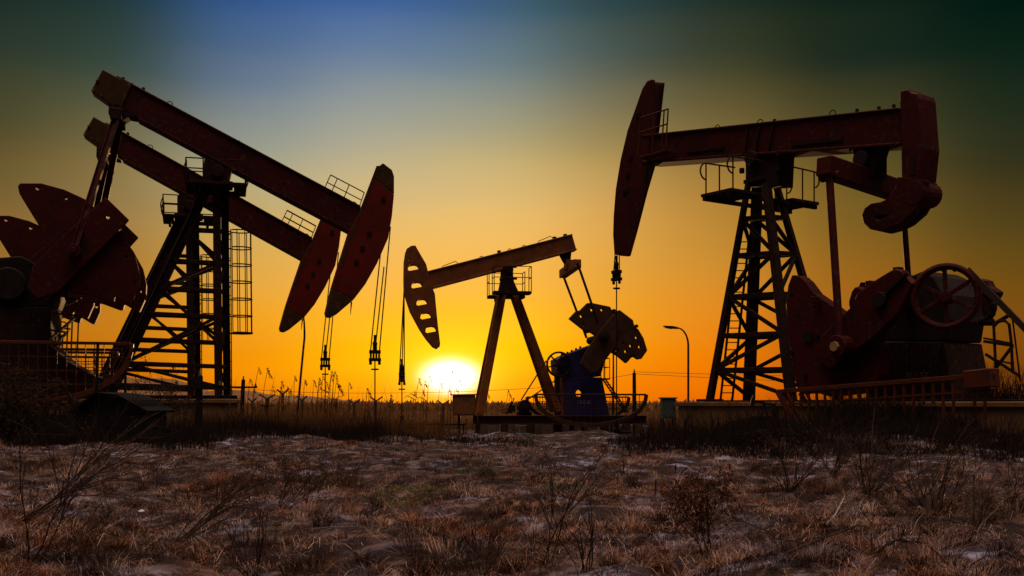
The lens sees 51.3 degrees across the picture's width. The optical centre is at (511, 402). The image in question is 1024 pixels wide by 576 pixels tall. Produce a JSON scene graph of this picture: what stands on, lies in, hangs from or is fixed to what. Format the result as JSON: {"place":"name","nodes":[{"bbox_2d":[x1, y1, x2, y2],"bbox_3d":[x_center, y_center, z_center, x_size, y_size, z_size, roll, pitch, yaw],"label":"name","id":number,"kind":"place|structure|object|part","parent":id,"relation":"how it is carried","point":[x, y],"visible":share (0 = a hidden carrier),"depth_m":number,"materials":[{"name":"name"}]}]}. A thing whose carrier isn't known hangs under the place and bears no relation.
{"place":"outdoors","nodes":[
{"label":"outdoors","id":0,"kind":"place"},
{"bbox_2d":[118,376,208,394],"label":"hills","id":1,"kind":"structure","parent":0,"point":[130,379],"depth_m":841.08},
{"bbox_2d":[203,390,395,403],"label":"hills","id":2,"kind":"structure","parent":0,"point":[251,393],"depth_m":647.32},
{"bbox_2d":[0,403,1023,575],"bbox_3d":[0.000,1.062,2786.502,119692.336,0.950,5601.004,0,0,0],"label":"ground","id":3,"kind":"structure","parent":0,"point":[580,462],"depth_m":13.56,"materials":[{"name":"brown plant"}]},
{"bbox_2d":[0,359,57,430],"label":"leafy bush","id":4,"kind":"object","parent":3,"relation":"on","point":[34,407],"visible":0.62,"depth_m":24.87,"materials":[{"name":"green plant"}]},
{"bbox_2d":[0,373,71,429],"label":"leafy bush","id":5,"kind":"object","parent":3,"relation":"on","point":[6,407],"visible":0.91,"depth_m":24.14,"materials":[{"name":"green plant"}]},
{"bbox_2d":[40,392,73,431],"bbox_3d":[-11.161,0.482,26.200,0.743,1.464,0.240,0,0,0],"label":"pump jack","id":6,"kind":"object","parent":3,"relation":"on","point":[60,412],"visible":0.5,"depth_m":26.14,"materials":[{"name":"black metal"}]},
{"bbox_2d":[1,391,151,564],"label":"bare shrub","id":7,"kind":"object","parent":3,"relation":"on","point":[61,501],"visible":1,"depth_m":8.06,"materials":[{"name":"brown plant"}]},
{"bbox_2d":[57,388,95,423],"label":"leafy bush","id":8,"kind":"object","parent":3,"relation":"on","point":[71,407],"visible":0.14,"depth_m":26.83,"materials":[{"name":"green plant"}]},
{"bbox_2d":[10,336,183,530],"bbox_3d":[-4.100,0.291,10.519,1.807,1.970,2.469,0,0,-20],"label":"bare shrub","id":9,"kind":"object","parent":3,"relation":"on","point":[36,512],"visible":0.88,"depth_m":10.67,"materials":[{"name":"brown plant"}]},
{"bbox_2d":[95,342,98,391],"bbox_3d":[-11.702,-0.055,30.000,0.196,3.313,0.105,0,0,0],"label":"post","id":10,"kind":"object","parent":3,"relation":"on","point":[97,368],"visible":0.34,"depth_m":29.96,"materials":[{"name":"black metal"}]},
{"bbox_2d":[79,356,150,398],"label":"weed","id":11,"kind":"object","parent":3,"relation":"on","point":[133,385],"visible":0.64,"depth_m":25.90,"materials":[{"name":"brown plant"}]},
{"bbox_2d":[5,399,239,425],"bbox_3d":[-13.404,0.768,34.034,9.158,1.765,2.660,0,0,-15],"label":"concrete foundation","id":12,"kind":"object","parent":3,"relation":"on","point":[220,404],"visible":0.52,"depth_m":33.73,"materials":[{"name":"grey concrete"}]},
{"bbox_2d":[0,70,393,417],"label":"pump jack","id":13,"kind":"object","parent":12,"relation":"on","point":[89,256],"visible":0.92,"depth_m":34.12,"materials":[{"name":"red paint"}]},
{"bbox_2d":[72,392,174,443],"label":"pump shed","id":14,"kind":"structure","parent":3,"relation":"on","point":[109,403],"depth_m":24.52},
{"bbox_2d":[111,428,123,436],"bbox_3d":[-9.048,0.965,24.472,0.350,0.770,0.028,0,0,8],"label":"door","id":15,"kind":"structure","parent":14,"relation":"in","point":[112,428],"depth_m":24.46,"materials":[{"name":"black"}]},
{"bbox_2d":[124,375,126,392],"bbox_3d":[-10.875,0.410,30.000,0.100,2.380,0.095,0,0,0],"label":"post","id":16,"kind":"object","parent":3,"relation":"on","point":[125,382],"visible":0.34,"depth_m":29.97,"materials":[{"name":"black metal"}]},
{"bbox_2d":[132,363,189,434],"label":"weed","id":17,"kind":"object","parent":3,"relation":"on","point":[166,390],"visible":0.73,"depth_m":26.91,"materials":[{"name":"brown plant"}]},
{"bbox_2d":[142,380,190,412],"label":"weed","id":18,"kind":"object","parent":3,"relation":"on","point":[175,395],"visible":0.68,"depth_m":26.34,"materials":[{"name":"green plant"}]},
{"bbox_2d":[152,384,216,433],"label":"weed","id":19,"kind":"object","parent":3,"relation":"on","point":[184,409],"visible":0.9,"depth_m":26.32,"materials":[{"name":"brown plant"}]},
{"bbox_2d":[173,370,222,429],"bbox_3d":[-7.911,0.384,26.977,1.240,2.438,0.255,0,0,0],"label":"utility pole","id":20,"kind":"object","parent":3,"relation":"on","point":[199,386],"visible":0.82,"depth_m":26.92,"materials":[{"name":"brown wood"}]},
{"bbox_2d":[145,445,300,547],"bbox_3d":[-2.843,1.052,10.202,1.170,1.255,1.407,0,0,42],"label":"bare shrub","id":21,"kind":"object","parent":3,"relation":"on","point":[193,529],"visible":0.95,"depth_m":10.22,"materials":[{"name":"brown plant"}]},
{"bbox_2d":[192,495,285,575],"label":"bare shrub","id":22,"kind":"object","parent":3,"relation":"on","point":[261,546],"visible":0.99,"depth_m":8.51,"materials":[{"name":"brown plant"}]},
{"bbox_2d":[232,376,256,415],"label":"utility pole","id":23,"kind":"object","parent":3,"relation":"on","point":[242,386],"visible":0.55,"depth_m":44.92,"materials":[{"name":"grey wood"}]},
{"bbox_2d":[243,379,255,416],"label":"reed","id":24,"kind":"object","parent":3,"relation":"on","point":[247,400],"visible":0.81,"depth_m":38.19,"materials":[{"name":"brown plant"}]},
{"bbox_2d":[247,397,256,417],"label":"fence post","id":25,"kind":"object","parent":3,"relation":"on","point":[250,400],"visible":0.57,"depth_m":46.00,"materials":[{"name":"concrete"}]},
{"bbox_2d":[252,368,262,417],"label":"reed","id":26,"kind":"object","parent":3,"relation":"on","point":[254,391],"visible":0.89,"depth_m":38.60,"materials":[{"name":"brown plant"}]},
{"bbox_2d":[254,368,272,416],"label":"reed","id":27,"kind":"object","parent":3,"relation":"on","point":[268,371],"visible":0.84,"depth_m":39.88,"materials":[{"name":"brown plant"}]},
{"bbox_2d":[259,394,275,413],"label":"fence post","id":28,"kind":"object","parent":3,"relation":"on","point":[267,403],"visible":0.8,"depth_m":43.93,"materials":[{"name":"concrete"}]},
{"bbox_2d":[267,522,282,527],"bbox_3d":[-2.382,1.231,10.775,0.183,0.055,0.129,0,0,0],"label":"earth clod","id":29,"kind":"object","parent":3,"relation":"on","point":[276,523],"visible":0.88,"depth_m":10.74,"materials":[{"name":"soil"}]},
{"bbox_2d":[274,387,290,417],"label":"reed","id":30,"kind":"object","parent":3,"relation":"on","point":[282,400],"visible":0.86,"depth_m":38.56,"materials":[{"name":"brown plant"}]},
{"bbox_2d":[277,389,288,414],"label":"fence post","id":31,"kind":"object","parent":3,"relation":"on","point":[282,395],"visible":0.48,"depth_m":42.95,"materials":[{"name":"concrete"}]},
{"bbox_2d":[296,317,305,418],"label":"street lamp","id":32,"kind":"object","parent":3,"relation":"on","point":[302,358],"visible":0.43,"depth_m":61.95,"materials":[{"name":"metal"}]},
{"bbox_2d":[297,396,306,414],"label":"fence post","id":33,"kind":"object","parent":3,"relation":"on","point":[301,400],"visible":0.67,"depth_m":45.95,"materials":[{"name":"concrete"}]},
{"bbox_2d":[249,430,361,511],"bbox_3d":[-2.393,0.847,12.621,1.157,1.060,0.855,0,0,15],"label":"bare shrub","id":34,"kind":"object","parent":3,"relation":"on","point":[306,479],"visible":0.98,"depth_m":12.65,"materials":[{"name":"brown plant"}]},
{"bbox_2d":[302,380,312,419],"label":"reed","id":35,"kind":"object","parent":3,"relation":"on","point":[303,400],"visible":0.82,"depth_m":38.56,"materials":[{"name":"brown plant"}]},
{"bbox_2d":[311,380,317,421],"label":"reed","id":36,"kind":"object","parent":3,"relation":"on","point":[316,386],"visible":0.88,"depth_m":41.10,"materials":[{"name":"brown plant"}]},
{"bbox_2d":[308,382,324,416],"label":"reed","id":37,"kind":"object","parent":3,"relation":"on","point":[317,396],"visible":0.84,"depth_m":39.01,"materials":[{"name":"brown plant"}]},
{"bbox_2d":[317,377,327,410],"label":"reed","id":38,"kind":"object","parent":3,"relation":"on","point":[322,398],"visible":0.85,"depth_m":40.82,"materials":[{"name":"brown plant"}]},
{"bbox_2d":[318,374,326,418],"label":"reed","id":39,"kind":"object","parent":3,"relation":"on","point":[321,392],"visible":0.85,"depth_m":39.84,"materials":[{"name":"brown plant"}]},
{"bbox_2d":[317,382,332,421],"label":"reed","id":40,"kind":"object","parent":3,"relation":"on","point":[324,399],"visible":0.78,"depth_m":38.72,"materials":[{"name":"brown plant"}]},
{"bbox_2d":[318,374,333,413],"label":"reed","id":41,"kind":"object","parent":3,"relation":"on","point":[328,393],"visible":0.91,"depth_m":37.88,"materials":[{"name":"brown plant"}]},
{"bbox_2d":[323,370,334,415],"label":"reed","id":42,"kind":"object","parent":3,"relation":"on","point":[333,375],"visible":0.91,"depth_m":37.51,"materials":[{"name":"brown plant"}]},
{"bbox_2d":[321,371,337,413],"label":"reed","id":43,"kind":"object","parent":3,"relation":"on","point":[332,393],"visible":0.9,"depth_m":37.92,"materials":[{"name":"brown plant"}]},
{"bbox_2d":[325,379,341,408],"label":"reed","id":44,"kind":"object","parent":3,"relation":"on","point":[335,389],"visible":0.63,"depth_m":41.46,"materials":[{"name":"brown plant"}]},
{"bbox_2d":[0,372,678,440],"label":"reed bed","id":45,"kind":"object","parent":3,"relation":"on","point":[392,426],"visible":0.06,"depth_m":31.79,"materials":[{"name":"brown plant"}]},
{"bbox_2d":[336,385,344,414],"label":"reed","id":46,"kind":"object","parent":3,"relation":"on","point":[339,386],"visible":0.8,"depth_m":38.62,"materials":[{"name":"brown plant"}]},
{"bbox_2d":[317,449,373,490],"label":"withered weed","id":47,"kind":"object","parent":3,"relation":"on","point":[346,477],"visible":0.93,"depth_m":14.81,"materials":[{"name":"brown plant"}]},
{"bbox_2d":[343,382,352,418],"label":"reed","id":48,"kind":"object","parent":3,"relation":"on","point":[351,387],"visible":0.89,"depth_m":38.59,"materials":[{"name":"brown plant"}]},
{"bbox_2d":[349,399,359,420],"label":"fence post","id":49,"kind":"object","parent":3,"relation":"on","point":[353,406],"visible":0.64,"depth_m":44.95,"materials":[{"name":"concrete"}]},
{"bbox_2d":[359,509,368,516],"bbox_3d":[-1.567,1.168,11.298,0.103,0.089,0.077,0,0,0],"label":"earth clod","id":50,"kind":"object","parent":3,"relation":"on","point":[365,512],"visible":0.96,"depth_m":11.28,"materials":[{"name":"soil"}]},
{"bbox_2d":[371,396,382,415],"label":"fence post","id":51,"kind":"object","parent":3,"relation":"on","point":[376,404],"visible":0.45,"depth_m":44.95,"materials":[{"name":"concrete"}]},
{"bbox_2d":[403,378,422,421],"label":"reed","id":52,"kind":"object","parent":3,"relation":"on","point":[413,399],"visible":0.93,"depth_m":38.08,"materials":[{"name":"brown plant"}]},
{"bbox_2d":[413,389,425,424],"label":"reed","id":53,"kind":"object","parent":3,"relation":"on","point":[420,405],"visible":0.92,"depth_m":39.90,"materials":[{"name":"brown plant"}]},
{"bbox_2d":[412,381,427,427],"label":"reed","id":54,"kind":"object","parent":3,"relation":"on","point":[423,404],"visible":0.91,"depth_m":40.38,"materials":[{"name":"brown plant"}]},
{"bbox_2d":[416,376,434,419],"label":"reed","id":55,"kind":"object","parent":3,"relation":"on","point":[427,398],"visible":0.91,"depth_m":39.78,"materials":[{"name":"brown plant"}]},
{"bbox_2d":[418,466,435,470],"bbox_3d":[-1.476,1.133,18.448,0.336,0.066,0.256,0,0,0],"label":"earth clod","id":56,"kind":"object","parent":3,"relation":"on","point":[426,468],"visible":0.95,"depth_m":18.38,"materials":[{"name":"soil"}]},
{"bbox_2d":[403,423,465,434],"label":"pipe rail","id":57,"kind":"object","parent":3,"relation":"on","point":[463,424],"visible":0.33,"depth_m":40.97,"materials":[{"name":"black metal"}]},
{"bbox_2d":[431,382,446,425],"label":"reed","id":58,"kind":"object","parent":3,"relation":"on","point":[438,403],"visible":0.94,"depth_m":38.87,"materials":[{"name":"brown plant"}]},
{"bbox_2d":[437,400,448,425],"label":"fence post","id":59,"kind":"object","parent":3,"relation":"on","point":[443,407],"visible":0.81,"depth_m":44.95,"materials":[{"name":"concrete"}]},
{"bbox_2d":[440,389,451,425],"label":"reed","id":60,"kind":"object","parent":3,"relation":"on","point":[450,391],"visible":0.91,"depth_m":41.64,"materials":[{"name":"brown plant"}]},
{"bbox_2d":[441,370,454,432],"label":"reed","id":61,"kind":"object","parent":3,"relation":"on","point":[451,388],"visible":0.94,"depth_m":40.81,"materials":[{"name":"brown plant"}]},
{"bbox_2d":[452,394,476,434],"bbox_3d":[-1.795,0.585,40.000,0.950,1.830,0.540,0,0,0],"label":"electrical cabinet","id":62,"kind":"object","parent":3,"relation":"on","point":[463,404],"visible":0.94,"depth_m":39.77,"materials":[{"name":"metal"}]},
{"bbox_3d":[-1.995,0.095,39.772,0.370,0.670,0.014,0,0,0],"label":"door","id":63,"kind":"part","parent":62,"relation":"part of","materials":[{"name":"paint"}]},
{"bbox_3d":[-1.605,0.095,39.772,0.370,0.670,0.014,0,0,0],"label":"door","id":64,"kind":"part","parent":62,"relation":"part of","materials":[{"name":"paint"}]},
{"bbox_2d":[435,507,516,575],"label":"bare shrub","id":65,"kind":"object","parent":3,"relation":"on","point":[467,572],"visible":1,"depth_m":8.13,"materials":[{"name":"brown plant"}]},
{"bbox_2d":[312,465,644,510],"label":"green grass","id":66,"kind":"structure","parent":3,"relation":"on","point":[412,488],"depth_m":14.27,"materials":[{"name":"plant"}]},
{"bbox_2d":[476,466,496,478],"bbox_3d":[-0.385,1.085,16.162,0.329,0.258,0.237,0,0,0],"label":"earth clod","id":67,"kind":"object","parent":3,"relation":"on","point":[489,472],"visible":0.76,"depth_m":16.09,"materials":[{"name":"soil"}]},
{"bbox_2d":[505,499,513,505],"bbox_3d":[-0.029,1.192,12.751,0.102,0.086,0.075,0,0,0],"label":"earth clod","id":68,"kind":"object","parent":3,"relation":"on","point":[509,500],"visible":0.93,"depth_m":12.73,"materials":[{"name":"soil"}]},
{"bbox_2d":[0,356,1023,462],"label":"bank brush","id":69,"kind":"object","parent":3,"relation":"on","point":[720,434],"visible":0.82,"depth_m":24.16,"materials":[{"name":"brown plant"}]},
{"bbox_2d":[238,398,797,430],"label":"reeds","id":70,"kind":"object","parent":3,"relation":"on","point":[650,408],"visible":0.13,"depth_m":142.63,"materials":[{"name":"brown plant"}]},
{"bbox_2d":[398,234,647,434],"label":"pump jack","id":71,"kind":"object","parent":3,"relation":"on","point":[572,372],"visible":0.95,"depth_m":41.40,"materials":[{"name":"orange paint"}]},
{"bbox_2d":[488,425,652,433],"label":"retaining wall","id":72,"kind":"structure","parent":3,"relation":"on","point":[547,429],"depth_m":43.84,"materials":[{"name":"concrete"}]},
{"bbox_2d":[510,425,642,563],"bbox_3d":[0.518,0.734,8.399,1.066,1.120,1.301,0,0,0],"label":"withered weed","id":73,"kind":"object","parent":3,"relation":"on","point":[568,503],"visible":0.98,"depth_m":8.31,"materials":[{"name":"brown plant"}]},
{"bbox_2d":[533,490,621,569],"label":"withered weed","id":74,"kind":"object","parent":3,"relation":"on","point":[590,549],"visible":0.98,"depth_m":8.08,"materials":[{"name":"brown plant"}]},
{"bbox_2d":[612,355,613,414],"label":"post","id":75,"kind":"object","parent":3,"relation":"on","point":[613,383],"visible":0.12,"depth_m":59.96,"materials":[{"name":"black metal"}]},
{"bbox_2d":[592,450,642,483],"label":"bare shrub","id":76,"kind":"object","parent":3,"relation":"on","point":[620,470],"visible":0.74,"depth_m":17.32,"materials":[{"name":"brown plant"}]},
{"bbox_2d":[612,421,631,433],"bbox_3d":[3.960,1.040,38.623,0.750,0.720,0.390,0,0,0],"label":"wellhead","id":77,"kind":"object","parent":3,"relation":"on","point":[616,430],"visible":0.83,"depth_m":38.56,"materials":[{"name":"black metal"}]},
{"bbox_2d":[632,369,636,424],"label":"utility pole","id":78,"kind":"object","parent":3,"relation":"on","point":[634,386],"visible":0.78,"depth_m":45.94,"materials":[{"name":"grey metal"}]},
{"bbox_2d":[237,372,774,392],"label":"power line","id":79,"kind":"object","parent":78,"relation":"attached to","point":[540,387],"visible":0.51,"depth_m":46.20,"materials":[{"name":"brown metal"}]},
{"bbox_2d":[659,397,676,429],"bbox_3d":[5.553,0.628,38.001,0.561,1.643,0.500,0,0,-6],"label":"electrical cabinet","id":80,"kind":"object","parent":3,"relation":"on","point":[665,404],"visible":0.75,"depth_m":37.80,"materials":[{"name":"grey metal"}]},
{"bbox_3d":[5.588,0.209,37.784,0.399,0.584,0.039,0,0,-6],"label":"door","id":81,"kind":"part","parent":80,"relation":"part of","materials":[{"name":"grey metal"}]},
{"bbox_2d":[663,326,688,401],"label":"street lamp","id":82,"kind":"object","parent":3,"relation":"on","point":[671,327],"visible":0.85,"depth_m":61.94,"materials":[{"name":"metal"}]},
{"bbox_2d":[656,460,746,556],"bbox_3d":[1.519,0.842,8.593,0.733,0.823,0.707,0,0,0],"label":"leafy shrub","id":83,"kind":"object","parent":3,"relation":"on","point":[701,503],"visible":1,"depth_m":8.50,"materials":[{"name":"brown plant"}]},
{"bbox_2d":[712,504,791,541],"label":"fallen branch","id":84,"kind":"object","parent":3,"relation":"on","point":[725,512],"visible":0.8,"depth_m":9.62,"materials":[{"name":"brown wood"}]},
{"bbox_2d":[750,395,779,422],"bbox_3d":[6.457,0.539,27.300,0.737,1.460,0.240,0,0,0],"label":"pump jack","id":85,"kind":"object","parent":3,"relation":"on","point":[752,400],"visible":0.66,"depth_m":27.25,"materials":[{"name":"black metal"}]},
{"bbox_2d":[732,422,853,492],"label":"brush clump","id":86,"kind":"object","parent":3,"relation":"on","point":[793,487],"visible":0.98,"depth_m":13.64,"materials":[{"name":"brown plant"}]},
{"bbox_2d":[769,507,882,554],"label":"fallen branch","id":87,"kind":"object","parent":3,"relation":"on","point":[828,535],"visible":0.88,"depth_m":8.71,"materials":[{"name":"brown wood"}]},
{"bbox_2d":[771,400,891,479],"bbox_3d":[4.374,0.503,14.466,1.808,1.143,1.244,0,0,0],"label":"brush clump","id":88,"kind":"object","parent":3,"relation":"on","point":[838,457],"visible":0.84,"depth_m":14.45,"materials":[{"name":"brown plant"}]},
{"bbox_2d":[824,496,849,523],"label":"fallen branch","id":89,"kind":"object","parent":3,"relation":"on","point":[834,515],"visible":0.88,"depth_m":11.07,"materials":[{"name":"brown wood"}]},
{"bbox_2d":[675,402,1023,435],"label":"concrete foundation","id":90,"kind":"object","parent":3,"relation":"on","point":[1017,409],"visible":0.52,"depth_m":27.42,"materials":[{"name":"grey concrete"}]},
{"bbox_2d":[611,79,1023,420],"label":"pump jack","id":91,"kind":"object","parent":90,"relation":"on","point":[895,328],"visible":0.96,"depth_m":29.22,"materials":[{"name":"red paint"}]},
{"bbox_2d":[870,409,874,470],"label":"dead stalk","id":92,"kind":"object","parent":3,"relation":"on","point":[872,439],"visible":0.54,"depth_m":17.34,"materials":[{"name":"brown plant"}]},
{"bbox_2d":[832,395,947,494],"bbox_3d":[4.514,0.542,13.266,1.497,1.286,1.479,0,0,-23],"label":"brush clump","id":93,"kind":"object","parent":3,"relation":"on","point":[866,466],"visible":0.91,"depth_m":13.21,"materials":[{"name":"brown plant"}]},
{"bbox_2d":[839,512,989,570],"bbox_3d":[3.141,1.130,8.458,0.828,0.407,1.089,0,0,-18],"label":"fallen branch","id":94,"kind":"object","parent":3,"relation":"on","point":[894,540],"visible":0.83,"depth_m":8.64,"materials":[{"name":"brown wood"}]},
{"bbox_2d":[923,493,938,514],"bbox_3d":[4.542,1.116,11.571,0.170,0.272,0.097,0,0,-21],"label":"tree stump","id":95,"kind":"object","parent":3,"relation":"on","point":[928,506],"visible":0.74,"depth_m":11.54,"materials":[{"name":"brown wood"}]},
{"bbox_2d":[839,401,1023,517],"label":"brush clump","id":96,"kind":"object","parent":3,"relation":"on","point":[926,487],"visible":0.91,"depth_m":11.69,"materials":[{"name":"brown plant"}]},
{"bbox_2d":[925,420,940,473],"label":"dead stalk","id":97,"kind":"object","parent":3,"relation":"on","point":[931,445],"visible":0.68,"depth_m":17.93,"materials":[{"name":"brown plant"}]},
{"bbox_2d":[886,437,1023,526],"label":"brush clump","id":98,"kind":"object","parent":3,"relation":"on","point":[981,510],"visible":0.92,"depth_m":11.25,"materials":[{"name":"brown plant"}]},
{"bbox_2d":[937,446,1023,517],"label":"brush clump","id":99,"kind":"object","parent":3,"relation":"on","point":[1014,501],"visible":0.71,"depth_m":11.79,"materials":[{"name":"brown plant"}]},
{"bbox_2d":[0,0,1023,402],"label":"sky","id":100,"kind":"structure","parent":0,"point":[502,125],"materials":[{"name":"orange"}]},
{"bbox_3d":[-16.094,0.768,39.909,9.158,1.765,2.660,0,0,-17],"label":"concrete foundation","id":101,"kind":"object","parent":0,"visible":0},
{"bbox_2d":[0,117,340,412],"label":"pump jack","id":102,"kind":"object","parent":101,"relation":"on","point":[316,255],"visible":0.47,"depth_m":40.78,"materials":[{"name":"metal"}]}
]}

